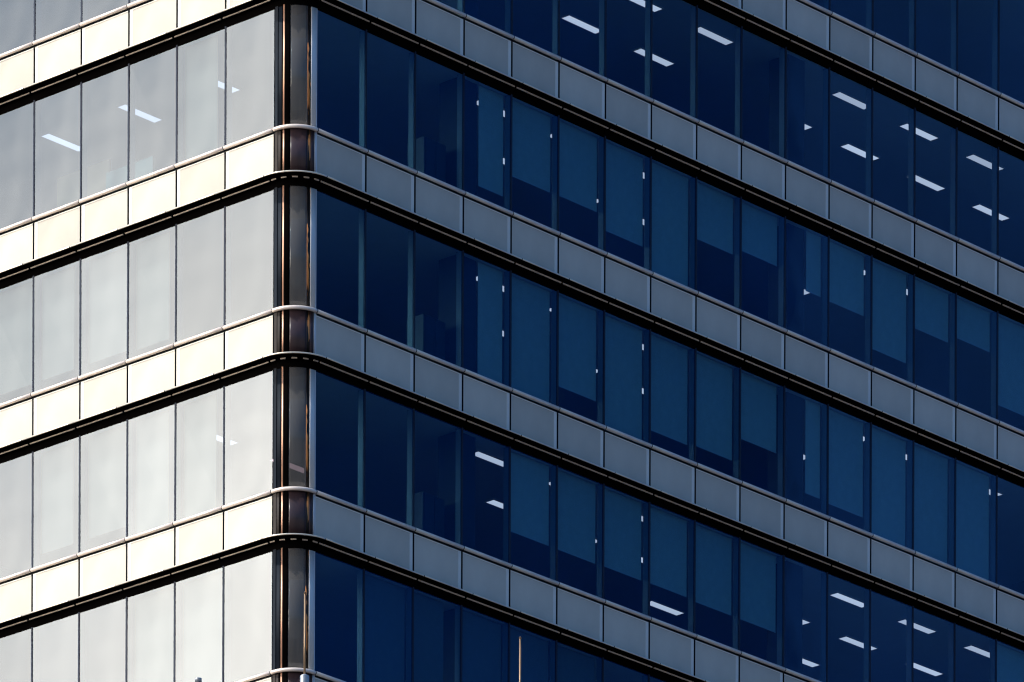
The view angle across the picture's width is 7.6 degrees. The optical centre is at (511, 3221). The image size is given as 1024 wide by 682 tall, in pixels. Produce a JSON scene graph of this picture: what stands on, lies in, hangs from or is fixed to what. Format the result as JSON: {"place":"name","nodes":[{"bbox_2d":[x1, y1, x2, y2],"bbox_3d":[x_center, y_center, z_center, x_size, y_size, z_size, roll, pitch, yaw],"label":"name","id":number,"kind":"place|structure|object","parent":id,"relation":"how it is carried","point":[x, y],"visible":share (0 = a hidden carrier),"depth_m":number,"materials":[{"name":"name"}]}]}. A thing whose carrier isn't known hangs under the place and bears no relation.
{"place":"outdoors","nodes":[
{"label":"outdoors","id":0,"kind":"place"},
{"bbox_2d":[0,0,1023,681],"bbox_3d":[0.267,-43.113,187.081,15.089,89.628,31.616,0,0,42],"label":"office tower","id":1,"kind":"structure","parent":0,"point":[328,244],"depth_m":178.07,"materials":[{"name":"blue glass"}]},
{"bbox_2d":[0,281,32,395],"bbox_3d":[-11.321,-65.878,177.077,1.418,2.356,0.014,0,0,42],"label":"roller blind","id":2,"kind":"object","parent":1,"relation":"attached to","point":[15,338],"visible":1,"depth_m":177.08,"materials":[{"name":"beige fabric"}]},
{"bbox_2d":[31,451,38,571],"bbox_3d":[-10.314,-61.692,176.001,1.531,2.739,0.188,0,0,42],"label":"window mullion","id":3,"kind":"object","parent":1,"relation":"in","point":[35,456],"depth_m":176.45,"materials":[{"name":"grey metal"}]},
{"bbox_2d":[32,276,39,396],"bbox_3d":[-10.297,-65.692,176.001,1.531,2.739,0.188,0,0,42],"label":"window","id":4,"kind":"structure","parent":1,"relation":"in","point":[36,280],"depth_m":176.45,"materials":[{"name":"glass"}]},
{"bbox_2d":[33,100,40,220],"bbox_3d":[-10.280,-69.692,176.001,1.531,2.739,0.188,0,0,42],"label":"window","id":5,"kind":"structure","parent":1,"relation":"in","point":[36,104],"depth_m":176.45,"materials":[{"name":"glass"}]},
{"bbox_2d":[40,442,73,554],"bbox_3d":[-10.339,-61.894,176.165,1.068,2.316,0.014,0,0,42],"label":"roller blind","id":6,"kind":"object","parent":1,"relation":"attached to","point":[57,498],"visible":1,"depth_m":176.16,"materials":[{"name":"beige fabric"}]},
{"bbox_2d":[41,266,74,380],"bbox_3d":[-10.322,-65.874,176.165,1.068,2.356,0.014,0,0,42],"label":"roller blind","id":7,"kind":"object","parent":1,"relation":"attached to","point":[58,319],"visible":1,"depth_m":176.16,"materials":[{"name":"beige fabric"}]},
{"bbox_2d":[78,435,85,556],"bbox_3d":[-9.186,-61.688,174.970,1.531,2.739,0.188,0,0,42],"label":"window mullion","id":8,"kind":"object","parent":1,"relation":"in","point":[82,440],"depth_m":175.42,"materials":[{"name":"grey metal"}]},
{"bbox_2d":[79,259,86,378],"bbox_3d":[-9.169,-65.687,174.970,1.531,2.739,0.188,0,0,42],"label":"window","id":9,"kind":"structure","parent":1,"relation":"in","point":[83,263],"depth_m":175.42,"materials":[{"name":"glass"}]},
{"bbox_2d":[57,159,110,211],"bbox_3d":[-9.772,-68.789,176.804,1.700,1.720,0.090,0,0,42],"label":"desk screen","id":10,"kind":"object","parent":1,"relation":"on","point":[68,188],"visible":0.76,"depth_m":176.87,"materials":[{"name":"beige fabric"}]},
{"bbox_2d":[80,82,87,203],"bbox_3d":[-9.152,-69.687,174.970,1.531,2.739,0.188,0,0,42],"label":"window","id":11,"kind":"structure","parent":1,"relation":"in","point":[83,86],"depth_m":175.42,"materials":[{"name":"glass"}]},
{"bbox_2d":[87,425,125,539],"bbox_3d":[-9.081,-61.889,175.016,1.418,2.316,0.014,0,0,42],"label":"roller blind","id":12,"kind":"object","parent":1,"relation":"attached to","point":[106,482],"visible":1,"depth_m":175.08,"materials":[{"name":"beige fabric"}]},
{"bbox_2d":[88,247,126,364],"bbox_3d":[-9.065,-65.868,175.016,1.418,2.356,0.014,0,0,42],"label":"roller blind","id":13,"kind":"object","parent":1,"relation":"attached to","point":[107,338],"visible":1,"depth_m":175.08,"materials":[{"name":"beige fabric"}]},
{"bbox_2d":[126,419,133,540],"bbox_3d":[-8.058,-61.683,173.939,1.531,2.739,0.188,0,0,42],"label":"window mullion","id":14,"kind":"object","parent":1,"relation":"in","point":[129,423],"depth_m":174.40,"materials":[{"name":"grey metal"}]},
{"bbox_2d":[127,64,134,185],"bbox_3d":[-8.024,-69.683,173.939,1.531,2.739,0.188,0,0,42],"label":"window","id":15,"kind":"structure","parent":1,"relation":"in","point":[131,68],"depth_m":174.40,"materials":[{"name":"glass"}]},
{"bbox_2d":[127,241,134,362],"bbox_3d":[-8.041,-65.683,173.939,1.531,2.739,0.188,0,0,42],"label":"window","id":16,"kind":"structure","parent":1,"relation":"in","point":[130,246],"depth_m":174.40,"materials":[{"name":"glass"}]},
{"bbox_2d":[135,410,168,538],"bbox_3d":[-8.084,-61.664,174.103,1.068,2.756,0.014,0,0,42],"label":"roller blind","id":17,"kind":"object","parent":1,"relation":"attached to","point":[152,478],"visible":1,"depth_m":174.10,"materials":[{"name":"beige fabric"}]},
{"bbox_2d":[136,231,169,350],"bbox_3d":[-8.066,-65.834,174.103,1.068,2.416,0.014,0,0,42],"label":"roller blind","id":18,"kind":"object","parent":1,"relation":"attached to","point":[153,291],"visible":1,"depth_m":174.09,"materials":[{"name":"beige fabric"}]},
{"bbox_2d":[135,586,173,681],"bbox_3d":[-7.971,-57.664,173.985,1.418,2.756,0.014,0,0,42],"label":"roller blind","id":19,"kind":"object","parent":1,"relation":"attached to","point":[154,630],"visible":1,"depth_m":174.03,"materials":[{"name":"beige fabric"}]},
{"bbox_2d":[174,403,181,525],"bbox_3d":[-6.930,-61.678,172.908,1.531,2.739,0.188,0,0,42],"label":"window","id":20,"kind":"structure","parent":1,"relation":"in","point":[178,407],"depth_m":173.38,"materials":[{"name":"glass"}]},
{"bbox_2d":[175,224,182,346],"bbox_3d":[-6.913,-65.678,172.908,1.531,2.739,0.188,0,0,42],"label":"window","id":21,"kind":"structure","parent":1,"relation":"in","point":[178,228],"depth_m":173.38,"materials":[{"name":"glass"}]},
{"bbox_2d":[176,45,183,167],"bbox_3d":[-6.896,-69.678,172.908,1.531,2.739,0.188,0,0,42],"label":"window","id":22,"kind":"structure","parent":1,"relation":"in","point":[179,49],"depth_m":173.38,"materials":[{"name":"glass"}]},
{"bbox_2d":[183,394,216,522],"bbox_3d":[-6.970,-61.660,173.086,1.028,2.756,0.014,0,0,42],"label":"roller blind","id":23,"kind":"object","parent":1,"relation":"attached to","point":[200,438],"visible":1,"depth_m":173.08,"materials":[{"name":"beige fabric"}]},
{"bbox_2d":[185,35,217,163],"bbox_3d":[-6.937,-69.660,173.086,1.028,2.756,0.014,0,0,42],"label":"roller blind","id":24,"kind":"object","parent":1,"relation":"attached to","point":[201,97],"visible":1,"depth_m":173.08,"materials":[{"name":"beige fabric"}]},
{"bbox_2d":[183,571,221,681],"bbox_3d":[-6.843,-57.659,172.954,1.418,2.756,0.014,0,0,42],"label":"roller blind","id":25,"kind":"object","parent":1,"relation":"attached to","point":[202,627],"visible":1,"depth_m":173.00,"materials":[{"name":"beige fabric"}]},
{"bbox_2d":[222,566,229,681],"bbox_3d":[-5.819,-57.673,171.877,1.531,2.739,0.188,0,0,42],"label":"window mullion","id":26,"kind":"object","parent":1,"relation":"in","point":[225,570],"depth_m":172.32,"materials":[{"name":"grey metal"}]},
{"bbox_2d":[223,386,230,509],"bbox_3d":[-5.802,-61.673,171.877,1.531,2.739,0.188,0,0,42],"label":"window","id":27,"kind":"structure","parent":1,"relation":"in","point":[226,390],"depth_m":172.32,"materials":[{"name":"glass"}]},
{"bbox_2d":[223,206,231,329],"bbox_3d":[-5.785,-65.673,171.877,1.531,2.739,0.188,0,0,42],"label":"window","id":28,"kind":"structure","parent":1,"relation":"in","point":[227,210],"depth_m":172.32,"materials":[{"name":"glass"}]},
{"bbox_2d":[224,26,231,149],"bbox_3d":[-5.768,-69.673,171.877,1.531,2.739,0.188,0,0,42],"label":"window","id":29,"kind":"structure","parent":1,"relation":"in","point":[228,31],"depth_m":172.32,"materials":[{"name":"glass"}]},
{"bbox_2d":[272,548,314,669],"bbox_3d":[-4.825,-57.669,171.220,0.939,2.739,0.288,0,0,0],"label":"corner window","id":30,"kind":"structure","parent":1,"relation":"in","point":[280,652],"depth_m":171.19,"materials":[{"name":"glass"}]},
{"bbox_2d":[273,366,315,488],"bbox_3d":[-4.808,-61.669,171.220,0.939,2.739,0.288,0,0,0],"label":"corner window","id":31,"kind":"structure","parent":1,"relation":"in","point":[281,414],"depth_m":171.19,"materials":[{"name":"black glass"}]},
{"bbox_2d":[274,185,316,307],"bbox_3d":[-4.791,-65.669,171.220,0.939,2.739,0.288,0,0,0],"label":"corner window","id":32,"kind":"structure","parent":1,"relation":"in","point":[282,195],"depth_m":171.19,"materials":[{"name":"black glass"}]},
{"bbox_2d":[275,4,316,126],"bbox_3d":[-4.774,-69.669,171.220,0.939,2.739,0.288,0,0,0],"label":"corner window","id":33,"kind":"structure","parent":1,"relation":"in","point":[283,13],"depth_m":171.19,"materials":[{"name":"black glass"}]},
{"bbox_2d":[357,569,364,681],"bbox_3d":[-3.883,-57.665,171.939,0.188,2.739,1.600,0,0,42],"label":"window mullion","id":34,"kind":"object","parent":1,"relation":"in","point":[360,573],"depth_m":172.45,"materials":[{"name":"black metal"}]},
{"bbox_2d":[358,389,365,512],"bbox_3d":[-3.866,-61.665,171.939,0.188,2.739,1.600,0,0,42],"label":"window","id":35,"kind":"structure","parent":1,"relation":"in","point":[361,393],"depth_m":172.49,"materials":[{"name":"glass"}]},
{"bbox_2d":[358,209,366,332],"bbox_3d":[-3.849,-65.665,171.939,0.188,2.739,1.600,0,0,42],"label":"window","id":36,"kind":"structure","parent":1,"relation":"in","point":[362,213],"depth_m":172.49,"materials":[{"name":"glass"}]},
{"bbox_2d":[359,29,366,152],"bbox_3d":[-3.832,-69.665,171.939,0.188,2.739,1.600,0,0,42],"label":"window mullion","id":37,"kind":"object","parent":1,"relation":"in","point":[363,34],"depth_m":172.49,"materials":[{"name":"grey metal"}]},
{"bbox_2d":[365,574,404,681],"bbox_3d":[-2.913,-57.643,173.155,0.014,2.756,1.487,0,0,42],"label":"roller blind","id":38,"kind":"object","parent":1,"relation":"attached to","point":[384,629],"visible":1,"depth_m":173.22,"materials":[{"name":"grey fabric"}]},
{"bbox_2d":[407,408,414,529],"bbox_3d":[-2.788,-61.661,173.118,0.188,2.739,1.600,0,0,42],"label":"window mullion","id":39,"kind":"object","parent":1,"relation":"in","point":[410,413],"depth_m":173.68,"materials":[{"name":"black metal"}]},
{"bbox_2d":[408,51,415,173],"bbox_3d":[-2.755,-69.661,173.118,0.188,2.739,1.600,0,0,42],"label":"window mullion","id":40,"kind":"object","parent":1,"relation":"in","point":[412,56],"depth_m":173.63,"materials":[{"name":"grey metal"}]},
{"bbox_2d":[408,230,415,351],"bbox_3d":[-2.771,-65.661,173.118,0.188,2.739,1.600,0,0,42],"label":"window mullion","id":41,"kind":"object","parent":1,"relation":"in","point":[411,234],"depth_m":173.63,"materials":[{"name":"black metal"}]},
{"bbox_2d":[406,491,443,542],"bbox_3d":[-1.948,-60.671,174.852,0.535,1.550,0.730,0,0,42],"label":"cabinet","id":42,"kind":"object","parent":1,"relation":"on","point":[429,513],"visible":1,"depth_m":174.59,"materials":[{"name":"laminate"}]},
{"bbox_2d":[407,314,444,364],"bbox_3d":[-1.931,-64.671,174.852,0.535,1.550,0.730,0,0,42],"label":"cabinet","id":43,"kind":"object","parent":1,"relation":"on","point":[429,335],"visible":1,"depth_m":174.58,"materials":[{"name":"laminate"}]},
{"bbox_2d":[414,592,443,681],"bbox_3d":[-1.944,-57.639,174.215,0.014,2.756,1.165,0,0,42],"label":"roller blind","id":44,"kind":"object","parent":1,"relation":"attached to","point":[428,639],"visible":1,"depth_m":174.28,"materials":[{"name":"grey fabric"}]},
{"bbox_2d":[415,136,445,186],"bbox_3d":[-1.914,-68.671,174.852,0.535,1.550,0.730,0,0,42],"label":"cabinet","id":45,"kind":"object","parent":1,"relation":"on","point":[431,157],"visible":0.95,"depth_m":174.59,"materials":[{"name":"laminate"}]},
{"bbox_2d":[455,427,462,548],"bbox_3d":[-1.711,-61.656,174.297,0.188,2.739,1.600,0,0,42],"label":"window mullion","id":46,"kind":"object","parent":1,"relation":"in","point":[459,432],"depth_m":174.82,"materials":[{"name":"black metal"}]},
{"bbox_2d":[456,250,463,370],"bbox_3d":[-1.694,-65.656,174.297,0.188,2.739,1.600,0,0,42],"label":"window mullion","id":47,"kind":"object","parent":1,"relation":"in","point":[460,254],"depth_m":174.82,"materials":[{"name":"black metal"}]},
{"bbox_2d":[457,73,464,194],"bbox_3d":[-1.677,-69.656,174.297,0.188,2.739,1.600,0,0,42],"label":"window mullion","id":48,"kind":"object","parent":1,"relation":"in","point":[460,77],"depth_m":174.82,"materials":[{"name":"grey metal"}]},
{"bbox_2d":[462,610,500,681],"bbox_3d":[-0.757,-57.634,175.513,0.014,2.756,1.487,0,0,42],"label":"roller blind","id":49,"kind":"object","parent":1,"relation":"attached to","point":[481,649],"visible":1,"depth_m":175.56,"materials":[{"name":"grey fabric"}]},
{"bbox_2d":[477,262,502,387],"bbox_3d":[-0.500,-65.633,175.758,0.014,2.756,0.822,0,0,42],"label":"roller blind","id":50,"kind":"object","parent":1,"relation":"attached to","point":[489,351],"visible":1,"depth_m":175.75,"materials":[{"name":"fabric"}]},
{"bbox_2d":[478,85,502,196],"bbox_3d":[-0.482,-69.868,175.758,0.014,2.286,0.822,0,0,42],"label":"roller blind","id":51,"kind":"object","parent":1,"relation":"attached to","point":[490,146],"visible":1,"depth_m":175.75,"materials":[{"name":"fabric"}]},
{"bbox_2d":[503,446,510,567],"bbox_3d":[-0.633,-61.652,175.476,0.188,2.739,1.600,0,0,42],"label":"window mullion","id":52,"kind":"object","parent":1,"relation":"in","point":[506,451],"depth_m":176.02,"materials":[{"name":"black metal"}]},
{"bbox_2d":[504,270,511,389],"bbox_3d":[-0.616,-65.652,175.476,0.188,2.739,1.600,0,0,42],"label":"window mullion","id":53,"kind":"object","parent":1,"relation":"in","point":[507,275],"depth_m":176.02,"materials":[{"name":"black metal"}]},
{"bbox_2d":[504,94,512,214],"bbox_3d":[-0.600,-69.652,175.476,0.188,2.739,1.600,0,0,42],"label":"window","id":54,"kind":"structure","parent":1,"relation":"in","point":[509,98],"depth_m":176.02,"materials":[{"name":"glass"}]},
{"bbox_2d":[510,628,547,681],"bbox_3d":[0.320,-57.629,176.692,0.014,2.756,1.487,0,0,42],"label":"roller blind","id":55,"kind":"object","parent":1,"relation":"attached to","point":[534,658],"visible":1,"depth_m":176.75,"materials":[{"name":"blue fabric"}]},
{"bbox_2d":[510,276,549,406],"bbox_3d":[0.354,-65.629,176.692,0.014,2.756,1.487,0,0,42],"label":"roller blind","id":56,"kind":"object","parent":1,"relation":"attached to","point":[530,339],"visible":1,"depth_m":176.76,"materials":[{"name":"fabric"}]},
{"bbox_2d":[511,452,548,545],"bbox_3d":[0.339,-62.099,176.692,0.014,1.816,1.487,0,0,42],"label":"roller blind","id":57,"kind":"object","parent":1,"relation":"attached to","point":[529,498],"visible":1,"depth_m":176.76,"materials":[{"name":"fabric"}]},
{"bbox_2d":[512,101,549,192],"bbox_3d":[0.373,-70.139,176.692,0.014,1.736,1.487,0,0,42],"label":"roller blind","id":58,"kind":"object","parent":1,"relation":"attached to","point":[530,146],"visible":1,"depth_m":176.76,"materials":[{"name":"fabric"}]},
{"bbox_2d":[550,465,557,584],"bbox_3d":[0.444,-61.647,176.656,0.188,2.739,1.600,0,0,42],"label":"window mullion","id":59,"kind":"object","parent":1,"relation":"in","point":[554,469],"depth_m":177.19,"materials":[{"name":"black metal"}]},
{"bbox_2d":[551,290,558,410],"bbox_3d":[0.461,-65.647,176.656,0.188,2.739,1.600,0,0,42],"label":"window mullion","id":60,"kind":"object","parent":1,"relation":"in","point":[555,294],"depth_m":177.19,"materials":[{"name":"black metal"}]},
{"bbox_2d":[552,115,559,235],"bbox_3d":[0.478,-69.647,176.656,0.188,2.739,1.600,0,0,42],"label":"window mullion","id":61,"kind":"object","parent":1,"relation":"in","point":[556,119],"depth_m":177.19,"materials":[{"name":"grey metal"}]},
{"bbox_2d":[557,645,594,681],"bbox_3d":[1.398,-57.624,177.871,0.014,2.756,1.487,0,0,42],"label":"roller blind","id":62,"kind":"object","parent":1,"relation":"attached to","point":[573,666],"visible":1,"depth_m":177.88,"materials":[{"name":"blue fabric"}]},
{"bbox_2d":[558,470,595,563],"bbox_3d":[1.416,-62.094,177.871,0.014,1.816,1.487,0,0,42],"label":"roller blind","id":63,"kind":"object","parent":1,"relation":"attached to","point":[576,517],"visible":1,"depth_m":177.94,"materials":[{"name":"fabric"}]},
{"bbox_2d":[559,296,595,401],"bbox_3d":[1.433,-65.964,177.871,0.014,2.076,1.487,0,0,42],"label":"roller blind","id":64,"kind":"object","parent":1,"relation":"attached to","point":[577,348],"visible":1,"depth_m":177.95,"materials":[{"name":"fabric"}]},
{"bbox_2d":[559,121,596,211],"bbox_3d":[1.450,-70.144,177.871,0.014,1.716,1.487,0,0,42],"label":"roller blind","id":65,"kind":"object","parent":1,"relation":"attached to","point":[578,169],"visible":1,"depth_m":177.95,"materials":[{"name":"fabric"}]},
{"bbox_2d":[597,483,604,601],"bbox_3d":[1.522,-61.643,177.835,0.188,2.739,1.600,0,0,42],"label":"window mullion","id":66,"kind":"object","parent":1,"relation":"in","point":[600,488],"depth_m":178.36,"materials":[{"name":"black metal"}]},
{"bbox_2d":[598,136,605,255],"bbox_3d":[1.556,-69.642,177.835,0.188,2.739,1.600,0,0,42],"label":"window mullion","id":67,"kind":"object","parent":1,"relation":"in","point":[602,140],"depth_m":178.36,"materials":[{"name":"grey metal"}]},
{"bbox_2d":[604,489,640,580],"bbox_3d":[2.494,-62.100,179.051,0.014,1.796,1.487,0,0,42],"label":"roller blind","id":68,"kind":"object","parent":1,"relation":"attached to","point":[622,547],"visible":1,"depth_m":179.12,"materials":[{"name":"fabric"}]},
{"bbox_2d":[604,315,641,444],"bbox_3d":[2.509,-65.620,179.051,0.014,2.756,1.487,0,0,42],"label":"roller blind","id":69,"kind":"object","parent":1,"relation":"attached to","point":[623,377],"visible":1,"depth_m":179.12,"materials":[{"name":"fabric"}]},
{"bbox_2d":[606,142,642,246],"bbox_3d":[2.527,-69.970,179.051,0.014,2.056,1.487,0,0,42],"label":"roller blind","id":70,"kind":"object","parent":1,"relation":"attached to","point":[624,194],"visible":1,"depth_m":179.13,"materials":[{"name":"fabric"}]},
{"bbox_2d":[643,329,650,447],"bbox_3d":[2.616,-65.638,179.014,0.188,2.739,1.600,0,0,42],"label":"window mullion","id":71,"kind":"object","parent":1,"relation":"in","point":[647,333],"depth_m":179.54,"materials":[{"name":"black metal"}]},
{"bbox_2d":[644,156,651,274],"bbox_3d":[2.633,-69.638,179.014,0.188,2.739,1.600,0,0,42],"label":"window mullion","id":72,"kind":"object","parent":1,"relation":"in","point":[648,161],"depth_m":179.54,"materials":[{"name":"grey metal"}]},
{"bbox_2d":[650,507,686,596],"bbox_3d":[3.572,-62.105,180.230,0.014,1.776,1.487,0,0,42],"label":"roller blind","id":73,"kind":"object","parent":1,"relation":"attached to","point":[668,552],"visible":1,"depth_m":180.31,"materials":[{"name":"fabric"}]},
{"bbox_2d":[651,162,687,290],"bbox_3d":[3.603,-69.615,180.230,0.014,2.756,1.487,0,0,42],"label":"roller blind","id":74,"kind":"object","parent":1,"relation":"attached to","point":[669,224],"visible":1,"depth_m":180.30,"materials":[{"name":"fabric"}]},
{"bbox_2d":[651,335,687,444],"bbox_3d":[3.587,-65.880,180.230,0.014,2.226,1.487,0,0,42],"label":"roller blind","id":75,"kind":"object","parent":1,"relation":"attached to","point":[668,389],"visible":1,"depth_m":180.31,"materials":[{"name":"fabric"}]},
{"bbox_2d":[688,520,695,637],"bbox_3d":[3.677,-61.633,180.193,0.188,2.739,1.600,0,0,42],"label":"window mullion","id":76,"kind":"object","parent":1,"relation":"in","point":[691,524],"depth_m":180.73,"materials":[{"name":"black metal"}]},
{"bbox_2d":[689,348,696,464],"bbox_3d":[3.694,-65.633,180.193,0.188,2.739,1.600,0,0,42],"label":"window mullion","id":77,"kind":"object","parent":1,"relation":"in","point":[692,352],"depth_m":180.73,"materials":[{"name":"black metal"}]},
{"bbox_2d":[690,5,697,122],"bbox_3d":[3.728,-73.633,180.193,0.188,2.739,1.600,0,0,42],"label":"window mullion","id":78,"kind":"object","parent":1,"relation":"in","point":[694,9],"depth_m":180.73,"materials":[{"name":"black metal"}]},
{"bbox_2d":[696,354,731,460],"bbox_3d":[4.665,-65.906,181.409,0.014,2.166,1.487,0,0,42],"label":"roller blind","id":79,"kind":"object","parent":1,"relation":"attached to","point":[714,408],"visible":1,"depth_m":181.49,"materials":[{"name":"fabric"}]},
{"bbox_2d":[696,525,731,615],"bbox_3d":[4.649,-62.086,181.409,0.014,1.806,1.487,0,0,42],"label":"roller blind","id":80,"kind":"object","parent":1,"relation":"attached to","point":[713,568],"visible":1,"depth_m":181.48,"materials":[{"name":"fabric"}]},
{"bbox_2d":[697,182,732,254],"bbox_3d":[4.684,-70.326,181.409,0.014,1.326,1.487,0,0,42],"label":"roller blind","id":81,"kind":"object","parent":1,"relation":"attached to","point":[714,218],"visible":1,"depth_m":181.47,"materials":[{"name":"fabric"}]},
{"bbox_2d":[734,197,741,313],"bbox_3d":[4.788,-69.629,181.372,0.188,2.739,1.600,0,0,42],"label":"window mullion","id":82,"kind":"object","parent":1,"relation":"in","point":[738,201],"depth_m":181.92,"materials":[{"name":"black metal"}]},
{"bbox_2d":[735,26,742,142],"bbox_3d":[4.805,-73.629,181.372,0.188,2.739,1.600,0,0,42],"label":"window mullion","id":83,"kind":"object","parent":1,"relation":"in","point":[739,30],"depth_m":181.92,"materials":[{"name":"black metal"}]},
{"bbox_2d":[740,543,775,632],"bbox_3d":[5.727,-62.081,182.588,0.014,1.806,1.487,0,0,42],"label":"roller blind","id":84,"kind":"object","parent":1,"relation":"attached to","point":[758,588],"visible":1,"depth_m":182.67,"materials":[{"name":"fabric"}]},
{"bbox_2d":[741,372,775,452],"bbox_3d":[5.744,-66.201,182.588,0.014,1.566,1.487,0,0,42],"label":"roller blind","id":85,"kind":"object","parent":1,"relation":"attached to","point":[758,412],"visible":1,"depth_m":182.66,"materials":[{"name":"fabric"}]},
{"bbox_2d":[742,202,776,265],"bbox_3d":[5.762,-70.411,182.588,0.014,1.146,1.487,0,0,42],"label":"roller blind","id":86,"kind":"object","parent":1,"relation":"attached to","point":[759,234],"visible":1,"depth_m":182.66,"materials":[{"name":"fabric"}]},
{"bbox_2d":[777,555,784,670],"bbox_3d":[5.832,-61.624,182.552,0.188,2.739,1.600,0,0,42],"label":"window mullion","id":87,"kind":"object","parent":1,"relation":"in","point":[780,559],"depth_m":183.08,"materials":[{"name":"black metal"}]},
{"bbox_2d":[778,216,785,332],"bbox_3d":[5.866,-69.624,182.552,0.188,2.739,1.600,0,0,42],"label":"window mullion","id":88,"kind":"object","parent":1,"relation":"in","point":[782,220],"depth_m":183.08,"materials":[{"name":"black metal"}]},
{"bbox_2d":[779,47,786,162],"bbox_3d":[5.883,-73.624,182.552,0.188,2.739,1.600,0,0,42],"label":"window mullion","id":89,"kind":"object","parent":1,"relation":"in","point":[782,51],"depth_m":183.08,"materials":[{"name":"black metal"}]},
{"bbox_2d":[805,399,819,498],"bbox_3d":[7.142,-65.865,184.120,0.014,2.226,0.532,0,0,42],"label":"roller blind","id":90,"kind":"object","parent":1,"relation":"attached to","point":[812,448],"visible":1,"depth_m":184.12,"materials":[{"name":"fabric"}]},
{"bbox_2d":[806,231,820,296],"bbox_3d":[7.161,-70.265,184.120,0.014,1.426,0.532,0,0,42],"label":"roller blind","id":91,"kind":"object","parent":1,"relation":"attached to","point":[813,263],"visible":1,"depth_m":184.12,"materials":[{"name":"fabric"}]},
{"bbox_2d":[821,404,828,519],"bbox_3d":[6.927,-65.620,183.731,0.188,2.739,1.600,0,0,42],"label":"window mullion","id":92,"kind":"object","parent":1,"relation":"in","point":[825,408],"depth_m":184.25,"materials":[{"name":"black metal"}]},
{"bbox_2d":[822,235,829,350],"bbox_3d":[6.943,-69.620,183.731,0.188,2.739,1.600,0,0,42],"label":"window mullion","id":93,"kind":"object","parent":1,"relation":"in","point":[825,240],"depth_m":184.29,"materials":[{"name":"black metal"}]},
{"bbox_2d":[829,409,862,517],"bbox_3d":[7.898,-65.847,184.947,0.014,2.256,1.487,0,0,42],"label":"roller blind","id":94,"kind":"object","parent":1,"relation":"attached to","point":[845,463],"visible":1,"depth_m":185.02,"materials":[{"name":"fabric"}]},
{"bbox_2d":[829,242,863,315],"bbox_3d":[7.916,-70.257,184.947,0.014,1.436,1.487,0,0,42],"label":"roller blind","id":95,"kind":"object","parent":1,"relation":"attached to","point":[847,279],"visible":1,"depth_m":185.02,"materials":[{"name":"fabric"}]},
{"bbox_2d":[864,422,871,536],"bbox_3d":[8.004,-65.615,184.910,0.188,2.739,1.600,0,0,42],"label":"window mullion","id":96,"kind":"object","parent":1,"relation":"in","point":[868,426],"depth_m":185.46,"materials":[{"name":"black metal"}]},
{"bbox_2d":[865,255,872,369],"bbox_3d":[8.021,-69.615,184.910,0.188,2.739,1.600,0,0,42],"label":"window mullion","id":97,"kind":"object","parent":1,"relation":"in","point":[868,259],"depth_m":185.46,"materials":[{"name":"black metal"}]},
{"bbox_2d":[872,427,905,550],"bbox_3d":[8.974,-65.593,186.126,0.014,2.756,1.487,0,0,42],"label":"roller blind","id":98,"kind":"object","parent":1,"relation":"attached to","point":[888,481],"visible":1,"depth_m":186.20,"materials":[{"name":"fabric"}]},
{"bbox_2d":[872,261,905,363],"bbox_3d":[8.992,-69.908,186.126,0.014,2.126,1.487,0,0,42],"label":"roller blind","id":99,"kind":"object","parent":1,"relation":"attached to","point":[889,317],"visible":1,"depth_m":186.21,"materials":[{"name":"fabric"}]},
{"bbox_2d":[908,108,915,221],"bbox_3d":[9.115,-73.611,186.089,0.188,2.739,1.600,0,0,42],"label":"window mullion","id":100,"kind":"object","parent":1,"relation":"in","point":[912,112],"depth_m":186.60,"materials":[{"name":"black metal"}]},
{"bbox_2d":[914,445,947,567],"bbox_3d":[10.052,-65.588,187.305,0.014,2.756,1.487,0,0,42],"label":"roller blind","id":101,"kind":"object","parent":1,"relation":"attached to","point":[930,499],"visible":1,"depth_m":187.38,"materials":[{"name":"fabric"}]},
{"bbox_2d":[915,279,947,342],"bbox_3d":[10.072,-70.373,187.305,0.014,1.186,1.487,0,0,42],"label":"roller blind","id":102,"kind":"object","parent":1,"relation":"attached to","point":[931,311],"visible":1,"depth_m":187.38,"materials":[{"name":"fabric"}]},
{"bbox_2d":[950,128,957,240],"bbox_3d":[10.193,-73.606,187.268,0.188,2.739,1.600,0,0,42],"label":"window mullion","id":103,"kind":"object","parent":1,"relation":"in","point":[954,131],"depth_m":187.83,"materials":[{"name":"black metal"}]},
{"bbox_2d":[956,463,988,584],"bbox_3d":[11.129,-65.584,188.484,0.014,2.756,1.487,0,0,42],"label":"roller blind","id":104,"kind":"object","parent":1,"relation":"attached to","point":[972,521],"visible":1,"depth_m":188.56,"materials":[{"name":"fabric"}]},
{"bbox_2d":[957,298,989,351],"bbox_3d":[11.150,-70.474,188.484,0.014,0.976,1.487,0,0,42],"label":"roller blind","id":105,"kind":"object","parent":1,"relation":"attached to","point":[973,325],"visible":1,"depth_m":188.57,"materials":[{"name":"fabric"}]},
{"bbox_2d":[990,475,997,586],"bbox_3d":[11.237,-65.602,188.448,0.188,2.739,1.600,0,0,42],"label":"window mullion","id":106,"kind":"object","parent":1,"relation":"in","point":[994,479],"depth_m":188.98,"materials":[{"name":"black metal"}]},
{"bbox_2d":[997,644,1023,681],"bbox_3d":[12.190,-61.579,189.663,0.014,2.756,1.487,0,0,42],"label":"roller blind","id":107,"kind":"object","parent":1,"relation":"attached to","point":[1010,665],"visible":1,"depth_m":189.64,"materials":[{"name":"fabric"}]},
{"bbox_2d":[998,317,1023,415],"bbox_3d":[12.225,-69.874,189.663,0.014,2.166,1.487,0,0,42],"label":"roller blind","id":108,"kind":"object","parent":1,"relation":"attached to","point":[1010,366],"visible":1,"depth_m":189.66,"materials":[{"name":"fabric"}]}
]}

